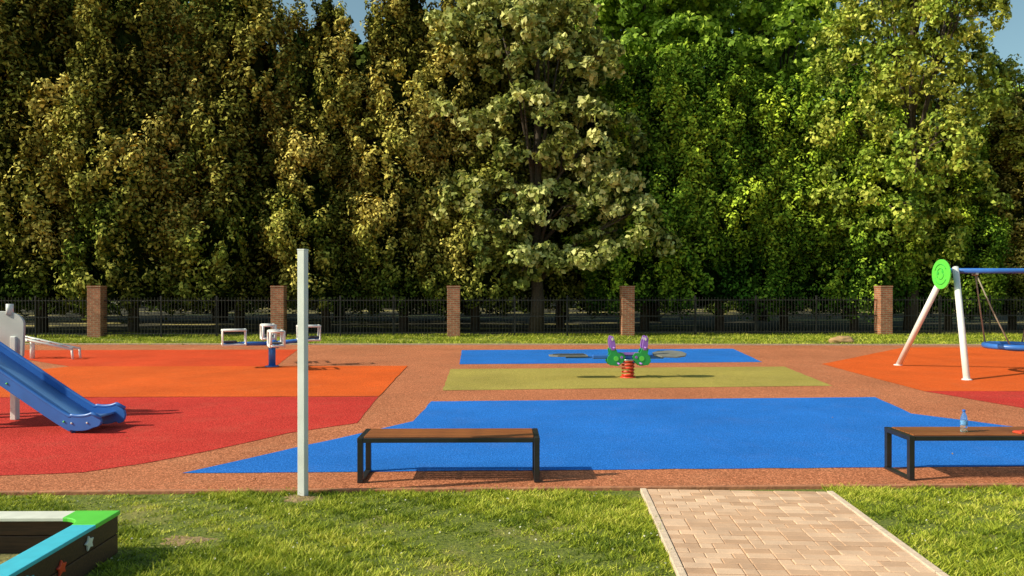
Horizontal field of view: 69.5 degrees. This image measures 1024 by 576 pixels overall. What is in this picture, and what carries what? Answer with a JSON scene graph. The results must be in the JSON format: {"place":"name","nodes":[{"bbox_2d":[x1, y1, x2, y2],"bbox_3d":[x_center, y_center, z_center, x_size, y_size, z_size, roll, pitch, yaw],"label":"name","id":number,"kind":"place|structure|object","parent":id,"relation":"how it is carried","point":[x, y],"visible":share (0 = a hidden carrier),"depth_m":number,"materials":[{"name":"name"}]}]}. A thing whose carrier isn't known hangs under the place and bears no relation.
{"place":"outdoors","nodes":[
{"label":"outdoors","id":0,"kind":"place"},
{"bbox_2d":[0,295,1023,575],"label":"ground","id":1,"kind":"structure","parent":0,"point":[448,537],"depth_m":6.06,"materials":[{"name":"green plant"}]},
{"bbox_2d":[0,510,119,575],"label":"sandbox","id":2,"kind":"object","parent":1,"relation":"on","point":[57,543],"visible":1,"depth_m":5.27,"materials":[{"name":"brown wood"}]},
{"bbox_2d":[87,287,106,337],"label":"brick pillar","id":3,"kind":"structure","parent":1,"relation":"on","point":[96,313],"depth_m":28.21,"materials":[{"name":"brick"}]},
{"bbox_2d":[159,535,216,545],"bbox_3d":[-2.549,1.980,5.783,0.502,0.018,0.263,0,0,11],"label":"earth patch","id":4,"kind":"object","parent":1,"relation":"on","point":[183,540],"visible":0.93,"depth_m":5.79,"materials":[{"name":"brown soil"}]},
{"bbox_2d":[271,287,286,336],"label":"brick pillar","id":5,"kind":"structure","parent":1,"relation":"on","point":[278,307],"depth_m":28.55,"materials":[{"name":"brick"}]},
{"bbox_2d":[297,249,308,495],"bbox_3d":[-1.990,0.811,7.022,0.079,2.361,0.079,0,0,16],"label":"white post","id":6,"kind":"object","parent":1,"relation":"on","point":[302,288],"visible":0.88,"depth_m":6.99,"materials":[{"name":"white metal"}]},
{"bbox_2d":[284,494,322,502],"bbox_3d":[-1.982,1.974,6.934,0.416,0.025,0.287,0,0,19],"label":"earth patch","id":7,"kind":"object","parent":1,"relation":"on","point":[294,497],"visible":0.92,"depth_m":6.92,"materials":[{"name":"brown soil"}]},
{"bbox_2d":[447,287,459,336],"bbox_3d":[-2.300,0.954,29.138,0.500,1.960,0.500,0,0,-3],"label":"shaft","id":8,"kind":"object","parent":1,"relation":"on","point":[453,311],"visible":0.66,"depth_m":28.89,"materials":[{"name":"brick"}]},
{"bbox_2d":[25,343,980,345],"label":"kerb","id":9,"kind":"structure","parent":1,"relation":"on","point":[470,344],"depth_m":24.89,"materials":[{"name":"concrete"}]},
{"bbox_2d":[0,345,1023,490],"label":"rubber playground surface","id":10,"kind":"object","parent":1,"relation":"on","point":[408,394],"visible":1,"depth_m":11.43,"materials":[{"name":"rubber"}]},
{"bbox_2d":[0,396,378,474],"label":"red rubber zone","id":11,"kind":"object","parent":10,"relation":"on","point":[34,441],"visible":0.86,"depth_m":10.21,"materials":[{"name":"red rubber"}]},
{"bbox_2d":[0,304,25,419],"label":"play tower","id":12,"kind":"structure","parent":11,"relation":"on","point":[12,329],"depth_m":10.94,"materials":[{"name":"white paint"}]},
{"bbox_2d":[0,342,126,432],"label":"playground slide","id":13,"kind":"object","parent":11,"relation":"on","point":[40,390],"visible":1,"depth_m":10.29,"materials":[{"name":"plastic"}]},
{"bbox_2d":[0,349,406,396],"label":"orange rubber zone","id":14,"kind":"object","parent":10,"relation":"on","point":[173,381],"depth_m":16.53,"materials":[{"name":"orange rubber"}]},
{"bbox_2d":[25,336,81,358],"bbox_3d":[-13.008,1.467,20.219,2.297,0.939,0.440,0,0,3],"label":"seesaw","id":15,"kind":"object","parent":14,"relation":"on","point":[32,340],"visible":0.69,"depth_m":20.18,"materials":[{"name":"white paint"}]},
{"bbox_2d":[221,323,320,366],"bbox_3d":[-5.920,1.433,18.204,1.874,1.010,1.874,0,0,21],"label":"four seat seesaw","id":16,"kind":"object","parent":14,"relation":"on","point":[272,343],"visible":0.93,"depth_m":18.06,"materials":[{"name":"blue plastic"}]},
{"bbox_2d":[357,428,539,482],"bbox_3d":[-0.643,1.735,7.696,1.843,0.461,0.503,0,0,-1],"label":"park bench","id":17,"kind":"object","parent":10,"relation":"on","point":[367,437],"visible":1,"depth_m":7.49,"materials":[{"name":"brown wood"}]},
{"bbox_2d":[184,397,1023,472],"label":"blue rubber zone","id":18,"kind":"object","parent":10,"relation":"on","point":[715,433],"visible":0.97,"depth_m":9.42,"materials":[{"name":"blue rubber"}]},
{"bbox_2d":[460,349,760,363],"bbox_3d":[2.830,1.930,21.086,8.598,0.001,4.160,0,0,-3],"label":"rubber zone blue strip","id":19,"kind":"object","parent":10,"relation":"on","point":[544,357],"visible":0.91,"depth_m":20.80,"materials":[{"name":"blue rubber"}]},
{"bbox_2d":[443,367,831,389],"bbox_3d":[2.699,1.943,16.130,8.298,0.001,3.634,0,0,-4],"label":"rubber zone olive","id":20,"kind":"object","parent":10,"relation":"on","point":[557,378],"visible":0.97,"depth_m":15.85,"materials":[{"name":"green rubber"}]},
{"bbox_2d":[549,335,686,377],"bbox_3d":[2.305,1.492,16.023,3.009,0.913,0.560,0,0,-3],"label":"spring rocker","id":21,"kind":"object","parent":20,"relation":"on","point":[614,357],"visible":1,"depth_m":15.93,"materials":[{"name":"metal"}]},
{"bbox_2d":[896,285,939,364],"bbox_3d":[9.850,0.768,17.777,0.136,2.441,1.602,0,0,-13],"label":"leg rear","id":22,"kind":"object","parent":10,"relation":"on","point":[919,322],"visible":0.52,"depth_m":17.80,"materials":[{"name":"white paint"}]},
{"bbox_2d":[824,347,1023,390],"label":"orange rubber zone","id":23,"kind":"object","parent":10,"relation":"on","point":[927,368],"visible":0.9,"depth_m":17.77,"materials":[{"name":"orange rubber"}]},
{"bbox_2d":[952,266,969,378],"bbox_3d":[9.880,0.748,16.237,0.136,2.485,1.488,0,0,22],"label":"leg front","id":24,"kind":"object","parent":23,"relation":"on","point":[961,327],"visible":0.86,"depth_m":16.16,"materials":[{"name":"white paint"}]},
{"bbox_2d":[932,259,950,288],"bbox_3d":[9.775,-0.314,16.799,0.030,0.680,0.720,0,0,0],"label":"disc sign","id":25,"kind":"object","parent":24,"relation":"attached to","point":[947,273],"visible":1,"depth_m":16.77,"materials":[{"name":"green plastic"}]},
{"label":"leg front","id":26,"kind":"object","parent":23,"relation":"on","visible":0},
{"bbox_2d":[951,268,1023,272],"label":"cross beam","id":27,"kind":"structure","parent":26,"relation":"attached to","point":[991,270],"depth_m":16.91,"materials":[{"name":"blue metal"}]},
{"bbox_2d":[975,275,985,341],"bbox_3d":[10.926,0.455,17.220,0.703,1.672,0.031,0,0,-41],"label":"suspension rope","id":28,"kind":"object","parent":27,"relation":"hanging from","point":[980,308],"visible":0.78,"depth_m":17.21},
{"bbox_2d":[981,341,1023,350],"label":"nest ring","id":29,"kind":"object","parent":28,"relation":"hanging from","point":[1013,346],"visible":0.99,"depth_m":16.82,"materials":[{"name":"blue plastic"}]},
{"bbox_2d":[976,275,1010,344],"bbox_3d":[10.926,0.456,16.782,0.703,1.672,0.031,0,0,41],"label":"suspension rope","id":30,"kind":"object","parent":27,"relation":"hanging from","point":[992,310],"visible":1,"depth_m":16.78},
{"bbox_2d":[884,427,1023,479],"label":"park bench","id":31,"kind":"object","parent":10,"relation":"on","point":[911,435],"visible":0.98,"depth_m":7.63,"materials":[{"name":"brown wood"}]},
{"bbox_2d":[960,409,967,431],"bbox_3d":[4.730,1.389,7.724,0.070,0.233,0.070,0,0,0],"label":"water bottle","id":32,"kind":"object","parent":31,"relation":"on","point":[963,422],"visible":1,"depth_m":7.70,"materials":[{"name":"blue plastic"}]},
{"bbox_2d":[927,391,1023,407],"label":"red rubber zone","id":33,"kind":"object","parent":10,"relation":"on","point":[1013,398],"visible":1,"depth_m":13.26,"materials":[{"name":"red rubber"}]},
{"bbox_2d":[0,295,1023,337],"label":"metal fence","id":34,"kind":"object","parent":1,"relation":"on","point":[394,316],"visible":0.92,"depth_m":29.21,"materials":[{"name":"metal"}]},
{"bbox_2d":[0,483,1023,495],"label":"kerb","id":35,"kind":"structure","parent":1,"relation":"on","point":[471,489],"depth_m":7.20,"materials":[{"name":"concrete"}]},
{"bbox_2d":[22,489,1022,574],"bbox_3d":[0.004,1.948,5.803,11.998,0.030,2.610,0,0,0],"label":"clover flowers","id":36,"kind":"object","parent":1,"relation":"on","point":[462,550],"visible":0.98,"depth_m":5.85,"materials":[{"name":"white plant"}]},
{"bbox_2d":[25,331,1023,344],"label":"lawn grass","id":37,"kind":"structure","parent":1,"relation":"on","point":[528,338],"depth_m":27.54,"materials":[{"name":"green plant"}]},
{"bbox_2d":[620,287,634,336],"bbox_3d":[4.600,0.953,29.483,0.500,1.960,0.500,0,0,-3],"label":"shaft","id":38,"kind":"object","parent":1,"relation":"on","point":[627,310],"visible":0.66,"depth_m":29.23,"materials":[{"name":"brick"}]},
{"bbox_2d":[828,336,854,343],"bbox_3d":[11.559,1.854,25.918,0.876,0.369,0.615,0,0,0],"label":"boulder","id":39,"kind":"object","parent":1,"relation":"on","point":[843,339],"visible":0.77,"depth_m":25.70,"materials":[{"name":"beige stone"}]},
{"bbox_2d":[874,287,892,334],"bbox_3d":[15.100,0.951,30.008,0.500,1.960,0.500,0,0,-3],"label":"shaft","id":40,"kind":"object","parent":1,"relation":"on","point":[883,312],"visible":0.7,"depth_m":29.76,"materials":[{"name":"brick"}]},
{"bbox_2d":[14,297,1023,335],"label":"woodland floor","id":41,"kind":"structure","parent":0,"point":[801,323],"depth_m":39.31,"materials":[{"name":"green plant"}]},
{"bbox_2d":[0,23,6,282],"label":"thuja tree","id":42,"kind":"object","parent":41,"relation":"on","point":[1,64],"visible":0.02,"depth_m":31.90,"materials":[{"name":"green plant"}]},
{"bbox_2d":[0,5,29,312],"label":"maple tree","id":43,"kind":"object","parent":41,"relation":"on","point":[4,307],"depth_m":44.14,"materials":[{"name":"green plant"}]},
{"bbox_2d":[0,0,101,332],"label":"thuja tree","id":44,"kind":"object","parent":41,"relation":"on","point":[37,44],"visible":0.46,"depth_m":30.00,"materials":[{"name":"green plant"}]},
{"bbox_2d":[0,0,165,320],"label":"maple tree","id":45,"kind":"object","parent":41,"relation":"on","point":[66,309],"depth_m":41.12,"materials":[{"name":"green plant"}]},
{"bbox_2d":[35,0,206,332],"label":"thuja tree","id":46,"kind":"object","parent":41,"relation":"on","point":[115,189],"visible":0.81,"depth_m":29.58,"materials":[{"name":"green plant"}]},
{"bbox_2d":[153,0,300,320],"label":"maple tree","id":47,"kind":"object","parent":41,"relation":"on","point":[186,3],"visible":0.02,"depth_m":39.03,"materials":[{"name":"green plant"}]},
{"bbox_2d":[154,0,303,331],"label":"thuja tree","id":48,"kind":"object","parent":41,"relation":"on","point":[227,127],"visible":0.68,"depth_m":30.52,"materials":[{"name":"green plant"}]},
{"bbox_2d":[256,0,389,331],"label":"thuja tree","id":49,"kind":"object","parent":41,"relation":"on","point":[329,85],"visible":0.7,"depth_m":30.56,"materials":[{"name":"green plant"}]},
{"bbox_2d":[269,11,386,318],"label":"maple tree","id":50,"kind":"object","parent":41,"relation":"on","point":[361,55],"visible":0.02,"depth_m":42.15,"materials":[{"name":"green plant"}]},
{"bbox_2d":[321,0,466,331],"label":"thuja tree","id":51,"kind":"object","parent":41,"relation":"on","point":[397,42],"visible":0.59,"depth_m":30.56,"materials":[{"name":"green plant"}]},
{"bbox_2d":[364,8,522,319],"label":"maple tree","id":52,"kind":"object","parent":41,"relation":"on","point":[466,307],"depth_m":43.08,"materials":[{"name":"green plant"}]},
{"bbox_2d":[47,284,892,308],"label":"background trees","id":53,"kind":"object","parent":41,"relation":"on","point":[572,304],"depth_m":70.16,"materials":[{"name":"green plant"}]},
{"bbox_2d":[404,0,543,331],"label":"thuja tree","id":54,"kind":"object","parent":41,"relation":"on","point":[472,280],"visible":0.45,"depth_m":30.41,"materials":[{"name":"green plant"}]},
{"bbox_2d":[2,294,1018,315],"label":"undergrowth","id":55,"kind":"object","parent":41,"relation":"on","point":[420,311],"visible":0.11,"depth_m":53.01,"materials":[{"name":"green plant"}]},
{"bbox_2d":[423,0,682,333],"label":"maple tree","id":56,"kind":"object","parent":41,"relation":"on","point":[531,22],"visible":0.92,"depth_m":29.41,"materials":[{"name":"green plant"}]},
{"bbox_2d":[516,0,606,327],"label":"thuja tree","id":57,"kind":"object","parent":41,"relation":"on","point":[569,284],"visible":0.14,"depth_m":33.41,"materials":[{"name":"green plant"}]},
{"bbox_2d":[497,0,662,319],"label":"linden tree","id":58,"kind":"object","parent":41,"relation":"on","point":[608,15],"visible":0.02,"depth_m":40.81,"materials":[{"name":"green plant"}]},
{"bbox_2d":[561,48,721,330],"bbox_3d":[5.911,-4.276,32.697,6.619,12.592,6.824,0,0,23],"label":"thuja tree","id":59,"kind":"object","parent":41,"relation":"on","point":[647,95],"visible":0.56,"depth_m":31.19,"materials":[{"name":"green plant"}]},
{"bbox_2d":[559,0,758,320],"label":"linden tree","id":60,"kind":"object","parent":41,"relation":"on","point":[657,28],"visible":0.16,"depth_m":39.38,"materials":[{"name":"green plant"}]},
{"bbox_2d":[662,38,795,330],"bbox_3d":[9.064,-4.607,32.963,7.040,13.260,7.288,0,0,37],"label":"thuja tree","id":61,"kind":"object","parent":41,"relation":"on","point":[724,92],"visible":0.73,"depth_m":31.10,"materials":[{"name":"green plant"}]},
{"bbox_2d":[681,0,861,320],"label":"linden tree","id":62,"kind":"object","parent":41,"relation":"on","point":[768,36],"visible":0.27,"depth_m":40.23,"materials":[{"name":"green plant"}]},
{"bbox_2d":[737,65,853,329],"bbox_3d":[12.209,-3.907,33.554,6.486,11.836,6.687,0,0,-3],"label":"thuja tree","id":63,"kind":"object","parent":41,"relation":"on","point":[803,272],"visible":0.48,"depth_m":31.42,"materials":[{"name":"green plant"}]},
{"bbox_2d":[800,63,927,330],"bbox_3d":[15.098,-4.042,32.952,5.913,12.112,5.712,0,0,21],"label":"thuja tree","id":64,"kind":"object","parent":41,"relation":"on","point":[866,250],"visible":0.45,"depth_m":31.16,"materials":[{"name":"green plant"}]},
{"bbox_2d":[802,39,934,318],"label":"linden tree","id":65,"kind":"object","parent":41,"relation":"on","point":[850,44],"visible":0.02,"depth_m":44.09,"materials":[{"name":"green plant"}]},
{"bbox_2d":[794,0,1023,330],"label":"robinia tree","id":66,"kind":"object","parent":41,"relation":"on","point":[946,35],"visible":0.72,"depth_m":30.41,"materials":[{"name":"green plant"}]},
{"bbox_2d":[893,112,1021,330],"bbox_3d":[19.542,-3.039,33.118,5.295,10.073,5.459,0,0,42],"label":"thuja tree","id":67,"kind":"object","parent":41,"relation":"on","point":[974,213],"visible":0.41,"depth_m":31.38,"materials":[{"name":"green plant"}]},
{"bbox_2d":[963,90,1023,329],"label":"thuja tree","id":68,"kind":"object","parent":41,"relation":"on","point":[1002,170],"visible":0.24,"depth_m":32.50,"materials":[{"name":"green plant"}]},
{"bbox_2d":[965,60,1023,313],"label":"robinia tree","id":69,"kind":"object","parent":41,"relation":"on","point":[1019,124],"visible":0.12,"depth_m":32.59,"materials":[{"name":"green plant"}]},
{"bbox_2d":[982,85,1023,133],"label":"linden tree","id":70,"kind":"object","parent":41,"relation":"on","point":[1021,86],"depth_m":46.15,"materials":[{"name":"green plant"}]},
{"bbox_2d":[188,0,1023,126],"label":"sky","id":71,"kind":"structure","parent":0,"point":[1007,41],"materials":[{"name":"blue"}]},
{"bbox_2d":[640,488,948,575],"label":"paved path","id":72,"kind":"structure","parent":0,"point":[750,533],"depth_m":5.79,"materials":[{"name":"beige stone"}]},
{"bbox_2d":[1012,430,1023,433],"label":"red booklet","id":73,"kind":"object","parent":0,"point":[1019,431],"visible":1,"depth_m":7.64,"materials":[{"name":"red paper"}]}
]}

